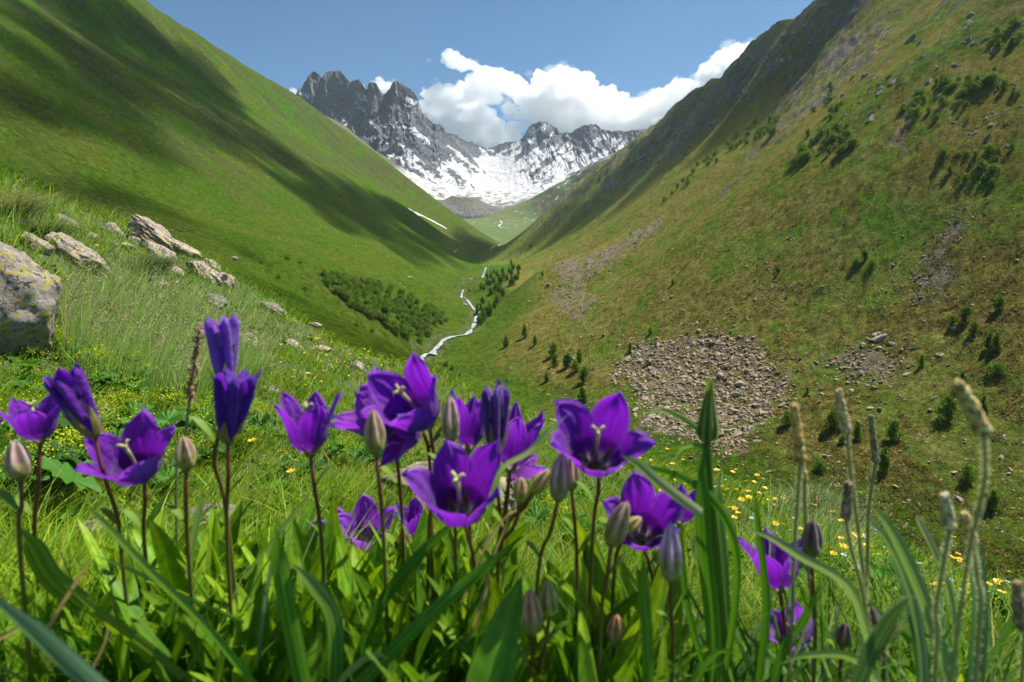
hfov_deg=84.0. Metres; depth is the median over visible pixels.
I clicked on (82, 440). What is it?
ladys mantle
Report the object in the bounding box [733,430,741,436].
boulder
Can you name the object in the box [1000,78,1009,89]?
mountain shrub
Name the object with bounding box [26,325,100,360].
ladys mantle
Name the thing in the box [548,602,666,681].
grass tuft
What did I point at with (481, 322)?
birch tree
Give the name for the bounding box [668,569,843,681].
grass tuft
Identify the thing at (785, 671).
grass tuft
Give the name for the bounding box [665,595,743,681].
grass tuft
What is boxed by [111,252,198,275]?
grass tussock
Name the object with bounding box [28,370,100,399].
ladys mantle
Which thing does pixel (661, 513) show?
bellflower
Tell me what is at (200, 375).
grass tussock
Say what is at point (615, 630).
bellflower bud
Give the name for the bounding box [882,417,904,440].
birch tree
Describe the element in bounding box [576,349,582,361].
birch tree
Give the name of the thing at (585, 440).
bellflower
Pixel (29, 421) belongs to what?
bellflower
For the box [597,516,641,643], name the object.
bellflower bud
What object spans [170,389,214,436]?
ladys mantle
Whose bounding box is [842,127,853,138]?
mountain shrub
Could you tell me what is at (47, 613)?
grass tuft
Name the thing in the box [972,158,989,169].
mountain shrub
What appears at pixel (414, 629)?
sedge
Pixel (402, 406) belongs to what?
bellflower
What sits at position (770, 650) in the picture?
leaf rosette
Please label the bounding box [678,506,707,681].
sedge
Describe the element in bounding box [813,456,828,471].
bush
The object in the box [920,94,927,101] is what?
mountain shrub
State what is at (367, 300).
bush
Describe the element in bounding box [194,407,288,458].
ladys mantle
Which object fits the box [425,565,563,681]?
leaf rosette
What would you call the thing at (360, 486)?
meadow grass
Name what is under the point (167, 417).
ladys mantle
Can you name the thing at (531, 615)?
bellflower bud
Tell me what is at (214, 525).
leaf rosette
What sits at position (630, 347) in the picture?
birch tree
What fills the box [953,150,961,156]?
mountain shrub
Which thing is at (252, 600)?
grass tuft
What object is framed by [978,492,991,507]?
birch tree
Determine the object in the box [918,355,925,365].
birch tree
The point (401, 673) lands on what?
leaf rosette
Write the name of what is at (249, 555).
leaf rosette
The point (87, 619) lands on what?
leaf rosette
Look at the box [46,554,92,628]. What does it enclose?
dry stalk
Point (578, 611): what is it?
grass tuft
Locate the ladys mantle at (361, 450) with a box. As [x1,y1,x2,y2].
[325,434,382,469]
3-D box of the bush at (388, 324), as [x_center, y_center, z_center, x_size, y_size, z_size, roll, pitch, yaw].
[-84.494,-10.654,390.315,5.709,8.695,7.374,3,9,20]
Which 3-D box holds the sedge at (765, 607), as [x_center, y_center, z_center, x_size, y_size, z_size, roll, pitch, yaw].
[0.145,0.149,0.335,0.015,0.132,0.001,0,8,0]
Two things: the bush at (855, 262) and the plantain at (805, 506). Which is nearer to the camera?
the plantain at (805, 506)
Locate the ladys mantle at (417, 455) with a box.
[399,441,431,463]
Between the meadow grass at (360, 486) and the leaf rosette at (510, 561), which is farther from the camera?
the meadow grass at (360, 486)
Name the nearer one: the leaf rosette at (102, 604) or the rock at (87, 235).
the leaf rosette at (102, 604)
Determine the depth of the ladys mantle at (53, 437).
1.60 m
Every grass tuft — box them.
[0,541,149,681]
[0,544,107,633]
[0,553,65,676]
[0,570,177,678]
[0,583,186,681]
[90,518,224,681]
[95,625,159,681]
[96,503,219,605]
[137,498,339,681]
[168,577,262,668]
[207,533,330,617]
[262,574,415,658]
[266,502,337,681]
[272,536,382,608]
[292,502,536,681]
[297,519,452,681]
[307,535,468,681]
[395,523,562,611]
[413,519,536,617]
[461,488,817,681]
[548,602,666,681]
[551,595,706,681]
[565,539,769,681]
[566,518,693,642]
[566,551,721,681]
[608,548,706,681]
[617,588,778,681]
[629,521,952,681]
[654,537,820,681]
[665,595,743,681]
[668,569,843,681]
[674,625,757,675]
[675,634,739,680]
[679,576,931,681]
[682,610,749,681]
[683,520,880,681]
[684,607,778,681]
[691,577,846,681]
[693,615,844,681]
[730,595,880,676]
[738,589,901,664]
[738,606,835,681]
[744,539,850,670]
[752,627,1006,681]
[754,522,1021,681]
[764,603,908,681]
[770,556,907,681]
[783,622,880,680]
[796,533,940,666]
[810,634,968,681]
[817,594,968,681]
[821,602,914,681]
[826,496,970,672]
[827,544,937,667]
[829,525,1020,681]
[829,613,869,681]
[834,518,993,675]
[857,564,1019,681]
[883,551,1009,681]
[886,623,962,681]
[888,574,1018,680]
[889,570,1013,681]
[895,498,1018,654]
[905,586,1007,678]
[915,556,1019,681]
[943,584,1021,680]
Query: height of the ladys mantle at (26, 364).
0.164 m
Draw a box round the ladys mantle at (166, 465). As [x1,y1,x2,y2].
[153,438,205,491]
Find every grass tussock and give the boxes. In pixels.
[0,185,93,219]
[4,212,102,238]
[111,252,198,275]
[118,364,242,391]
[235,356,284,376]
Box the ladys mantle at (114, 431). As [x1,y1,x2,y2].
[73,404,177,451]
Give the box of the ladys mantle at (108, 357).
[80,342,139,369]
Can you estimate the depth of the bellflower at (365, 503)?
0.66 m
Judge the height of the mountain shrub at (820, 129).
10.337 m
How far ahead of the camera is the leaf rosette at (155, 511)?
0.52 m
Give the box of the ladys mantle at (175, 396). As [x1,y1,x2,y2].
[158,373,207,409]
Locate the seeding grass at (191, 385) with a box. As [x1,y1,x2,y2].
[175,319,204,544]
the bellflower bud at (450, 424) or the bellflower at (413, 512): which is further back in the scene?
the bellflower at (413, 512)
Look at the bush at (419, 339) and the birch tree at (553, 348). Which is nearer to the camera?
the birch tree at (553, 348)
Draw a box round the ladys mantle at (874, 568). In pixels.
[844,532,943,605]
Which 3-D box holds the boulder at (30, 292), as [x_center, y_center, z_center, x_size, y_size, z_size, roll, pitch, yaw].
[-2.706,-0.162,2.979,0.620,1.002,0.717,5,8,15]
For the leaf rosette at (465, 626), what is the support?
on the meadow ground at (208, 290)
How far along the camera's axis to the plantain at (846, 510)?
0.32 m
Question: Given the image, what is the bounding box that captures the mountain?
[296,70,649,190]
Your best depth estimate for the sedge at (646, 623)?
0.29 m
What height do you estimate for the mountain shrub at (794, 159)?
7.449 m
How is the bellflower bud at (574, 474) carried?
on the meadow ground at (208, 290)
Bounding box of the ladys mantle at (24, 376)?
[2,362,51,391]
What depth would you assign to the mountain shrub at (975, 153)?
280.03 m
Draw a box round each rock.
[19,232,54,255]
[44,232,110,275]
[52,213,79,229]
[74,519,106,535]
[86,232,98,240]
[101,222,124,238]
[120,242,135,249]
[127,222,143,234]
[127,236,142,244]
[128,229,154,242]
[130,214,174,250]
[144,241,175,264]
[147,278,168,288]
[171,265,184,278]
[172,238,202,258]
[182,502,235,532]
[185,261,222,286]
[203,294,227,309]
[205,258,221,271]
[217,272,236,288]
[242,333,262,350]
[258,385,279,394]
[261,302,283,316]
[282,338,301,346]
[308,322,321,327]
[310,345,331,351]
[349,361,366,370]
[381,460,512,503]
[483,487,517,522]
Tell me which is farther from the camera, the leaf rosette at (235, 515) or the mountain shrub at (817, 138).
the mountain shrub at (817, 138)
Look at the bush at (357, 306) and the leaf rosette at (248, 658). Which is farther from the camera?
the bush at (357, 306)
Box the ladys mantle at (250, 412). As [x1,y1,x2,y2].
[246,397,271,426]
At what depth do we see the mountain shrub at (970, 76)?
320.06 m
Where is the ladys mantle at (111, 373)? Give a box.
[81,363,120,390]
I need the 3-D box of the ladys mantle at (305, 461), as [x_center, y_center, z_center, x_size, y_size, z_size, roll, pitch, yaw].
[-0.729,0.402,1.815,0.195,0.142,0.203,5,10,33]
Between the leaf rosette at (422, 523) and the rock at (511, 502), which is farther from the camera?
the rock at (511, 502)
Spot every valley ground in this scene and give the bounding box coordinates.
[0,0,1023,592]
[326,116,620,244]
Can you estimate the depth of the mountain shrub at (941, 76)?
337.61 m
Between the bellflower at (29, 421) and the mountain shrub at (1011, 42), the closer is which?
the bellflower at (29, 421)
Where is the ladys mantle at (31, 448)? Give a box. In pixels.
[0,416,69,487]
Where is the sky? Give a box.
[146,0,814,147]
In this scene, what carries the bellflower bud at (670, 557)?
on the meadow ground at (208, 290)
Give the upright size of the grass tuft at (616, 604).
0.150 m
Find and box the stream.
[420,244,556,421]
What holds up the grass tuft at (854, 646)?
on the meadow ground at (208, 290)
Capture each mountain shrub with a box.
[770,126,776,132]
[790,157,798,164]
[796,141,807,151]
[796,150,805,159]
[798,150,811,160]
[813,135,820,141]
[815,127,825,136]
[826,146,831,153]
[827,103,835,111]
[829,119,844,130]
[830,131,837,141]
[834,143,850,153]
[836,134,842,143]
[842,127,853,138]
[843,137,860,147]
[898,102,908,109]
[906,95,922,105]
[907,105,922,117]
[910,88,922,97]
[915,88,925,96]
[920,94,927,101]
[933,112,939,119]
[934,94,951,105]
[935,147,949,158]
[938,73,944,84]
[939,73,955,83]
[943,86,950,93]
[945,164,952,173]
[948,81,959,88]
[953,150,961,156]
[955,87,969,96]
[958,72,976,84]
[960,173,968,180]
[961,100,969,106]
[966,78,978,87]
[969,80,984,91]
[969,81,976,93]
[971,150,979,159]
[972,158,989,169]
[974,73,981,83]
[979,174,985,182]
[980,74,993,84]
[980,75,991,85]
[980,142,994,152]
[985,162,1002,172]
[986,71,1001,83]
[987,24,1007,36]
[987,177,996,184]
[993,31,1004,41]
[993,39,1003,48]
[993,147,1001,154]
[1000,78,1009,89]
[1006,36,1016,46]
[1007,15,1023,28]
[1008,35,1019,42]
[1012,89,1021,95]
[1013,31,1023,37]
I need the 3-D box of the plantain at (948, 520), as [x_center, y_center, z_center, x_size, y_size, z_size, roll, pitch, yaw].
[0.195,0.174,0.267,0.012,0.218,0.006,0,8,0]
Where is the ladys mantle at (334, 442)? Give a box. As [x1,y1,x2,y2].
[315,437,349,458]
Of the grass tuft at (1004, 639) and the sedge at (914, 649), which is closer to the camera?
the sedge at (914, 649)
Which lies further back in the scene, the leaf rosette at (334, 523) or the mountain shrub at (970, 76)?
the mountain shrub at (970, 76)
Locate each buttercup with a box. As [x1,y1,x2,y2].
[248,438,263,478]
[286,468,300,513]
[839,543,848,560]
[951,556,960,586]
[993,578,1002,587]
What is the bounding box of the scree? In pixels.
[490,90,1023,569]
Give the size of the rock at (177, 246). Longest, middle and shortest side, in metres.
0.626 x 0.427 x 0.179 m
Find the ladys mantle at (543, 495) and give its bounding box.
[510,462,593,514]
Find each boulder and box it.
[0,242,61,355]
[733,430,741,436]
[735,380,744,386]
[869,334,887,340]
[954,496,963,503]
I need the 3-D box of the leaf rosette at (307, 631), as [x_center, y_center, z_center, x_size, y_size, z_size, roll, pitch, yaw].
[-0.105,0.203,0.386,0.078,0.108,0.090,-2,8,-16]
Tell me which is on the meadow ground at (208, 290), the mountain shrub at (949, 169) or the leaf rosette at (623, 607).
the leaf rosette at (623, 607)
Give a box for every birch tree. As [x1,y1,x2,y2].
[478,316,483,324]
[488,306,492,314]
[503,336,508,346]
[521,325,527,337]
[532,334,537,345]
[543,370,550,381]
[548,342,557,356]
[551,352,559,365]
[562,352,572,367]
[570,359,580,371]
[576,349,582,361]
[577,386,586,402]
[579,366,588,382]
[628,342,632,351]
[779,410,791,425]
[824,408,839,429]
[838,435,845,443]
[851,421,862,440]
[861,249,867,259]
[877,446,890,475]
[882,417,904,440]
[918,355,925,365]
[935,393,960,420]
[949,314,957,325]
[956,371,968,383]
[959,304,972,321]
[959,463,979,483]
[968,320,979,335]
[978,395,989,412]
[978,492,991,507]
[984,332,993,348]
[984,488,1004,511]
[990,332,1001,349]
[992,295,1006,309]
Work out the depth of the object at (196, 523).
0.38 m
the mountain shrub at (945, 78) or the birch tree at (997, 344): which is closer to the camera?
the birch tree at (997, 344)
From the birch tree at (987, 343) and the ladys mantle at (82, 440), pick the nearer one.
the ladys mantle at (82, 440)
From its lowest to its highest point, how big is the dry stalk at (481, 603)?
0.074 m
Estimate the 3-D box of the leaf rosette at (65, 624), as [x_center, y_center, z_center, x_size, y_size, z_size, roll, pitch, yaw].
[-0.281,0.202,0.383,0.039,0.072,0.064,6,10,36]
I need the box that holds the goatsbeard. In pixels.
[608,378,740,681]
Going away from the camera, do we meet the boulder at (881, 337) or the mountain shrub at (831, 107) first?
the boulder at (881, 337)
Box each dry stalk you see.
[0,626,18,639]
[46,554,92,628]
[92,612,110,668]
[460,502,516,604]
[466,513,511,641]
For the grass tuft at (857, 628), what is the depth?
0.51 m
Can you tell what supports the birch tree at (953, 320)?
on the valley ground at (126, 110)
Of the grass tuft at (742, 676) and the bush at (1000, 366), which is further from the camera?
the bush at (1000, 366)
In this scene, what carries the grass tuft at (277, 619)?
on the meadow ground at (208, 290)
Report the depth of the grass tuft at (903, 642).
0.52 m
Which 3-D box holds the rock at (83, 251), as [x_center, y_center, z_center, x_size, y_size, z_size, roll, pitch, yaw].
[-3.780,-0.740,4.937,0.531,0.260,0.448,37,5,-10]
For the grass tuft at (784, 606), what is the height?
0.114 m
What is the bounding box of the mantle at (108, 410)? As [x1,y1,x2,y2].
[97,407,194,434]
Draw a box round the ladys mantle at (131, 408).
[93,386,144,420]
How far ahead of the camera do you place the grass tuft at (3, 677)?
0.34 m
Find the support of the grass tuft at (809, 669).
on the meadow ground at (208, 290)
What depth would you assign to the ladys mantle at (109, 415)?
1.95 m
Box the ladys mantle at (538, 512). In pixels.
[523,485,600,546]
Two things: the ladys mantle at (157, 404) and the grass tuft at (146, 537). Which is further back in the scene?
the ladys mantle at (157, 404)
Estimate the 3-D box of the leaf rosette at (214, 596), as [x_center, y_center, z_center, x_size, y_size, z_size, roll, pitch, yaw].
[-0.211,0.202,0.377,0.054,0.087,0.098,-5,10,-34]
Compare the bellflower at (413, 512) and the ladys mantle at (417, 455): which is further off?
the ladys mantle at (417, 455)
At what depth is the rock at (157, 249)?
8.37 m
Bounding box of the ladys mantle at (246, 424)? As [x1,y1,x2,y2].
[183,400,251,438]
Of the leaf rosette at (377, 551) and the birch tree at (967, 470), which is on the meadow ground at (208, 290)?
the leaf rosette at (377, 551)
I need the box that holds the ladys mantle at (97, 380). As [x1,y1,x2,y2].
[47,344,113,386]
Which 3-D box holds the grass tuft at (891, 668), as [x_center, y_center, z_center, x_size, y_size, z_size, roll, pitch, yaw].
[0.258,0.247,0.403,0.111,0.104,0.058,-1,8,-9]
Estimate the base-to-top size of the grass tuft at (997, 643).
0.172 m
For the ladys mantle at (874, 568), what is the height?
0.156 m
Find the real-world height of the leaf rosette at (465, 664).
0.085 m
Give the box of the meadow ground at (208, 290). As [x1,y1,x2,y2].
[0,178,1016,681]
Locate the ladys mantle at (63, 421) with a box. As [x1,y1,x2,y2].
[0,391,73,444]
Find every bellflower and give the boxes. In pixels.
[0,394,60,591]
[0,417,3,642]
[42,363,133,604]
[74,408,175,610]
[189,314,242,605]
[212,368,261,637]
[274,391,342,583]
[309,507,355,547]
[330,365,405,589]
[338,493,396,552]
[359,352,440,602]
[379,425,441,602]
[390,497,436,551]
[401,437,501,681]
[450,389,484,539]
[475,378,514,585]
[498,401,544,574]
[500,454,547,562]
[549,391,655,631]
[601,470,687,584]
[673,482,695,527]
[738,527,809,652]
[770,599,812,681]
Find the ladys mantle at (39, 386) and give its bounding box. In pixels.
[19,366,69,397]
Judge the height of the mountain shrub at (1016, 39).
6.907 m
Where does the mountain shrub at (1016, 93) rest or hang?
on the crags
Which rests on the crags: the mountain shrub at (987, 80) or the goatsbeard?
the mountain shrub at (987, 80)
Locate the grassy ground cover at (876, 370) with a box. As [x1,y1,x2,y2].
[494,108,1023,583]
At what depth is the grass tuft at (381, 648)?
0.33 m
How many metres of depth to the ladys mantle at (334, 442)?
2.50 m
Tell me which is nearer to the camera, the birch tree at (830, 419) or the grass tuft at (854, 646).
the grass tuft at (854, 646)
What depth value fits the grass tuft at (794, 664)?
0.34 m
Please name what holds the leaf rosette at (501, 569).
on the meadow ground at (208, 290)
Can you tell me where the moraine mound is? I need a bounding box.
[436,196,504,218]
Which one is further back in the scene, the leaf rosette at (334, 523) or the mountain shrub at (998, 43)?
the mountain shrub at (998, 43)
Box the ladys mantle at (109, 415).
[80,392,123,435]
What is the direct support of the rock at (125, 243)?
on the meadow ground at (208, 290)
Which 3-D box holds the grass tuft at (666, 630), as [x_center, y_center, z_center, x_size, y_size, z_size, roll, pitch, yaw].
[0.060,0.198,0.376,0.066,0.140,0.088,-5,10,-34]
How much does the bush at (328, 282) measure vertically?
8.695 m
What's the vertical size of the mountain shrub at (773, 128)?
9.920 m
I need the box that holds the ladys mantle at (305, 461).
[251,448,324,489]
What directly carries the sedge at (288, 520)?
on the meadow ground at (208, 290)
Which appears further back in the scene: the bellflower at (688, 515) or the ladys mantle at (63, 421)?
the ladys mantle at (63, 421)
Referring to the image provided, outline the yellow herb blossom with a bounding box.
[3,182,1011,599]
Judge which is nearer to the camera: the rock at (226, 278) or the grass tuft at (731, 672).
the grass tuft at (731, 672)
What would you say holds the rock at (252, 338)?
on the meadow ground at (208, 290)
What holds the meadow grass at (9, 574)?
on the meadow ground at (208, 290)
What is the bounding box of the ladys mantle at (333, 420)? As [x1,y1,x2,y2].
[300,405,340,432]
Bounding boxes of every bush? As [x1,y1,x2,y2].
[320,268,328,275]
[321,274,332,281]
[324,277,331,286]
[328,270,335,277]
[328,284,340,293]
[347,298,356,306]
[354,301,362,309]
[360,288,369,295]
[365,298,372,304]
[365,310,373,318]
[381,316,391,323]
[382,307,391,313]
[385,320,392,327]
[416,336,424,342]
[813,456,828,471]
[851,256,860,266]
[869,258,878,267]
[986,360,1007,375]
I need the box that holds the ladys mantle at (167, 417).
[106,382,200,430]
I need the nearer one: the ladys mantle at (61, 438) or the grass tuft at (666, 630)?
the grass tuft at (666, 630)
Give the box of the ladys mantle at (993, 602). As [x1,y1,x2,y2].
[931,570,1023,633]
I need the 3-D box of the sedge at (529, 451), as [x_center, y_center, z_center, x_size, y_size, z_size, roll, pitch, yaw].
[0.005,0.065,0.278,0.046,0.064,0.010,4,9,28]
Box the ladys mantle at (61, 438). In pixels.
[5,426,84,475]
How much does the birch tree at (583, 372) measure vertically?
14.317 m
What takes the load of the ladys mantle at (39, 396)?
on the meadow ground at (208, 290)
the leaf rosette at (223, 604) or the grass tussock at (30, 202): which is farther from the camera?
the grass tussock at (30, 202)
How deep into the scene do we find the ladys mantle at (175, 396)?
2.88 m
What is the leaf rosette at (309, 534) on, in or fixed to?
on the meadow ground at (208, 290)
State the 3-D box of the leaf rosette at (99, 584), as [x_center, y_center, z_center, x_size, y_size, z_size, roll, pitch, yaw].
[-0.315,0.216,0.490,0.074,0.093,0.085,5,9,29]
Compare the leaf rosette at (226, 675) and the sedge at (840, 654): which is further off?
the leaf rosette at (226, 675)
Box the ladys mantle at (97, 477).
[87,474,104,491]
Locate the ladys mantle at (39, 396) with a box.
[32,389,48,403]
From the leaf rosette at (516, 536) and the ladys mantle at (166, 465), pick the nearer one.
the leaf rosette at (516, 536)
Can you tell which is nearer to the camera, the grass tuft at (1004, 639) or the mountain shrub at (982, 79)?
the grass tuft at (1004, 639)
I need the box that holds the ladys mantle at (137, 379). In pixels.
[101,359,165,400]
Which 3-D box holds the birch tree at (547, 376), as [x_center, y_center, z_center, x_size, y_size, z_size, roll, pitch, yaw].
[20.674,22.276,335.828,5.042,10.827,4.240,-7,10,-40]
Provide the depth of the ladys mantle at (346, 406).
3.56 m
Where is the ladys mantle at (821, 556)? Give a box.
[740,514,828,562]
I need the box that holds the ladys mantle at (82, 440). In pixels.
[49,420,116,453]
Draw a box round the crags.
[615,0,1022,188]
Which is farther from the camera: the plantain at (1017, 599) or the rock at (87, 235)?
the rock at (87, 235)
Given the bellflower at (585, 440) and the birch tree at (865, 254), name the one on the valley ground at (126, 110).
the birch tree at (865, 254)
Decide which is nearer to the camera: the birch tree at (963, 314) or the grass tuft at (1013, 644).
the grass tuft at (1013, 644)
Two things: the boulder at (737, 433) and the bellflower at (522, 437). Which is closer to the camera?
the bellflower at (522, 437)
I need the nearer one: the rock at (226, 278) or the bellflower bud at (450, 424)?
the bellflower bud at (450, 424)
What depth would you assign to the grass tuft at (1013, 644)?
0.46 m
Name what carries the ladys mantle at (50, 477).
on the meadow ground at (208, 290)
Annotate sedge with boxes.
[0,599,107,681]
[14,522,93,615]
[57,579,186,680]
[86,506,256,681]
[89,553,244,623]
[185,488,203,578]
[243,489,312,578]
[255,515,284,680]
[271,523,311,681]
[292,562,343,681]
[337,652,388,681]
[352,541,515,681]
[356,526,451,664]
[485,415,567,521]
[638,553,653,681]
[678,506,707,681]
[694,648,733,681]
[745,529,870,642]
[753,489,769,681]
[767,579,822,681]
[775,649,882,681]
[842,594,913,681]
[855,588,934,660]
[865,519,928,681]
[867,501,956,681]
[897,579,936,681]
[916,514,958,678]
[967,517,988,681]
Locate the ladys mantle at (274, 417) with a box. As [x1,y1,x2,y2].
[255,402,282,431]
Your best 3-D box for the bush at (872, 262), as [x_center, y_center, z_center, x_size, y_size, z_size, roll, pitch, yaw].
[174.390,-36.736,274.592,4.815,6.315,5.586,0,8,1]
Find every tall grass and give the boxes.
[1,171,298,325]
[54,247,287,410]
[759,472,903,565]
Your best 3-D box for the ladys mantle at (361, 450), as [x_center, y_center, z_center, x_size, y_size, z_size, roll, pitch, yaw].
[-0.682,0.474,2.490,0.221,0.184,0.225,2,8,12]
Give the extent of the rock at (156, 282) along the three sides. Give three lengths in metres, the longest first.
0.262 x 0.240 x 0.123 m
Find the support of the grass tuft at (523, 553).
on the meadow ground at (208, 290)
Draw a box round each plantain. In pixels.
[785,402,806,681]
[801,463,818,678]
[834,388,867,651]
[840,480,871,641]
[859,414,879,649]
[929,491,957,681]
[949,379,992,681]
[959,509,986,681]
[1011,579,1023,681]
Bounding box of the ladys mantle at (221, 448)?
[170,428,231,467]
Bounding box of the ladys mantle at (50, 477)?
[0,422,109,519]
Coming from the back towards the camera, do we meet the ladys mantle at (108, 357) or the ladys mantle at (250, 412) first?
the ladys mantle at (108, 357)
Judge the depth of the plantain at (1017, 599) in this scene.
0.28 m
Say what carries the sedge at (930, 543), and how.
on the meadow ground at (208, 290)
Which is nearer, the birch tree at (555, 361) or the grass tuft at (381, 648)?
the grass tuft at (381, 648)
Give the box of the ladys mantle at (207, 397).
[192,387,260,407]
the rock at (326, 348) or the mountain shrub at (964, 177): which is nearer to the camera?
the rock at (326, 348)
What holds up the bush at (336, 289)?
on the valley ground at (126, 110)
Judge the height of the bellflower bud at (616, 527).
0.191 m
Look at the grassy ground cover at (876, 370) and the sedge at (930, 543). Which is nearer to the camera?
the sedge at (930, 543)
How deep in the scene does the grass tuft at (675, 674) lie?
0.43 m
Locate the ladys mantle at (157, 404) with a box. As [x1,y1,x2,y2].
[127,386,163,409]
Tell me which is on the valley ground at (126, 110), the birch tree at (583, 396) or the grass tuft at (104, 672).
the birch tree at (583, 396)
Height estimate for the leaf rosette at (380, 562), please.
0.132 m
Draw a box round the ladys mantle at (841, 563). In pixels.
[817,538,869,588]
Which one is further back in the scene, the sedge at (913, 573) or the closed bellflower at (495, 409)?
the closed bellflower at (495, 409)
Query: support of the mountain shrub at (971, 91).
on the crags
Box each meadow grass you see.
[0,166,362,348]
[0,320,1023,652]
[0,485,1021,681]
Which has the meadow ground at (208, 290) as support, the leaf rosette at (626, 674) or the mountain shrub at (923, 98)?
the leaf rosette at (626, 674)
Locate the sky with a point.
(484, 71)
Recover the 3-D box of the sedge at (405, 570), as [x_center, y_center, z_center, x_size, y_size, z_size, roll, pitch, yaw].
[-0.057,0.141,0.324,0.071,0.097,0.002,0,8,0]
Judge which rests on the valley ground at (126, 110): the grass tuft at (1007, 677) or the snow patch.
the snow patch
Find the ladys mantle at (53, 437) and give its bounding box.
[51,414,83,452]
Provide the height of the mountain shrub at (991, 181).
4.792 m
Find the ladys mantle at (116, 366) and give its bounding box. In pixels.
[96,349,151,381]
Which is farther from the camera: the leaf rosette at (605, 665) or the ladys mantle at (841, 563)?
the ladys mantle at (841, 563)
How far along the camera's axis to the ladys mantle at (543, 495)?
2.02 m
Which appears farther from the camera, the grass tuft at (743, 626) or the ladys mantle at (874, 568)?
the ladys mantle at (874, 568)
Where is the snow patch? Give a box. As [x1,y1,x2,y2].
[408,208,446,228]
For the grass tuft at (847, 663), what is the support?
on the meadow ground at (208, 290)
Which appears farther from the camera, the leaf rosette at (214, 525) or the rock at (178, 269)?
the rock at (178, 269)
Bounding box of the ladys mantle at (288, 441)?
[280,433,329,453]
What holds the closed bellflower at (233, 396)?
on the meadow ground at (208, 290)
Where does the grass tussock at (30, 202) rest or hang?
on the meadow ground at (208, 290)
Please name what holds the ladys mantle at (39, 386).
on the meadow ground at (208, 290)
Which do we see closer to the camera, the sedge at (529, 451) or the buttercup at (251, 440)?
the sedge at (529, 451)
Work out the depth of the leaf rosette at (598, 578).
0.39 m
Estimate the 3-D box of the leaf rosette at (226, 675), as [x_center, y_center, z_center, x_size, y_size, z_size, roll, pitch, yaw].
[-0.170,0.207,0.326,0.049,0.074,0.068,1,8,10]
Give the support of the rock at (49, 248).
on the meadow ground at (208, 290)
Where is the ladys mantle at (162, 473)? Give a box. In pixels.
[108,443,188,498]
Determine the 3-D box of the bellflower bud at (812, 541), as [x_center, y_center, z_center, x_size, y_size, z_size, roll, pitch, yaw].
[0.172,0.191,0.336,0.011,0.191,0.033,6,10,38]
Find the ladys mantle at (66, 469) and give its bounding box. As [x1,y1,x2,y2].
[0,433,106,521]
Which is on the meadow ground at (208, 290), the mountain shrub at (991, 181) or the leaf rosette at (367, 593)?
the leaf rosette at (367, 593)
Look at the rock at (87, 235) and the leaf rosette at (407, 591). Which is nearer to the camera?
the leaf rosette at (407, 591)
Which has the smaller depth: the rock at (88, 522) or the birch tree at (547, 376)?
the rock at (88, 522)
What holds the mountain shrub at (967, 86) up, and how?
on the crags
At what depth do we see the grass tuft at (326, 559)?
0.45 m
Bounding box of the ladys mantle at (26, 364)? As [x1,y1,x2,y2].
[8,345,58,376]
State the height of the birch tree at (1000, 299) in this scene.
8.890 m
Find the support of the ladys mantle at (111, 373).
on the meadow ground at (208, 290)
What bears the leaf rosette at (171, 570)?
on the meadow ground at (208, 290)
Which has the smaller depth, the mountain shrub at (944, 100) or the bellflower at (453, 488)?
the bellflower at (453, 488)
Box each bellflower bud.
[0,439,33,681]
[167,436,200,633]
[364,409,397,669]
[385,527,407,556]
[427,396,459,672]
[484,477,527,606]
[486,469,550,613]
[517,588,553,681]
[524,453,569,645]
[538,580,569,674]
[562,458,602,637]
[594,613,622,681]
[596,500,630,681]
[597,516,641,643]
[656,523,681,681]
[797,519,822,681]
[827,622,855,681]
[868,605,909,681]
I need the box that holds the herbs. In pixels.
[0,190,1020,651]
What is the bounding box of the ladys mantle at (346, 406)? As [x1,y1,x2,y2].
[338,401,354,411]
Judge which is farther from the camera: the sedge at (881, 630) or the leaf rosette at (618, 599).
the leaf rosette at (618, 599)
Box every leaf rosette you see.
[0,586,90,681]
[11,576,99,605]
[12,562,200,672]
[31,606,124,681]
[42,599,106,681]
[50,587,89,658]
[54,599,91,627]
[71,570,283,681]
[77,506,248,597]
[80,550,225,681]
[96,549,181,588]
[99,508,224,559]
[107,484,246,575]
[114,504,250,615]
[125,574,247,681]
[130,581,283,681]
[144,558,325,621]
[146,581,246,657]
[149,500,260,610]
[177,547,296,648]
[178,597,307,681]
[180,493,314,585]
[183,634,263,681]
[184,499,280,585]
[189,620,407,681]
[193,617,411,681]
[195,499,400,618]
[208,538,374,659]
[216,537,343,600]
[221,499,296,589]
[234,491,322,580]
[237,517,335,584]
[266,553,385,630]
[286,601,350,681]
[297,555,391,648]
[306,486,445,581]
[325,576,461,681]
[326,547,400,577]
[327,528,463,589]
[328,491,442,584]
[336,532,461,681]
[349,554,563,681]
[351,521,461,643]
[352,566,495,681]
[365,625,461,681]
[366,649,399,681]
[371,519,443,598]
[378,562,505,618]
[389,537,512,681]
[391,532,518,626]
[392,647,469,681]
[404,549,568,643]
[408,575,522,681]
[413,505,474,600]
[416,495,530,569]
[423,522,537,586]
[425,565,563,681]
[438,607,658,681]
[445,583,655,681]
[477,541,579,632]
[518,620,605,681]
[521,605,641,681]
[537,613,640,681]
[542,590,707,681]
[545,557,574,675]
[546,553,704,681]
[546,568,617,596]
[553,544,695,618]
[557,544,682,681]
[568,546,623,617]
[577,521,700,609]
[674,648,703,681]
[676,638,800,681]
[730,604,831,670]
[808,662,837,681]
[851,641,964,681]
[895,646,1003,681]
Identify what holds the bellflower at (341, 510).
on the meadow ground at (208, 290)
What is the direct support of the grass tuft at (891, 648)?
on the meadow ground at (208, 290)

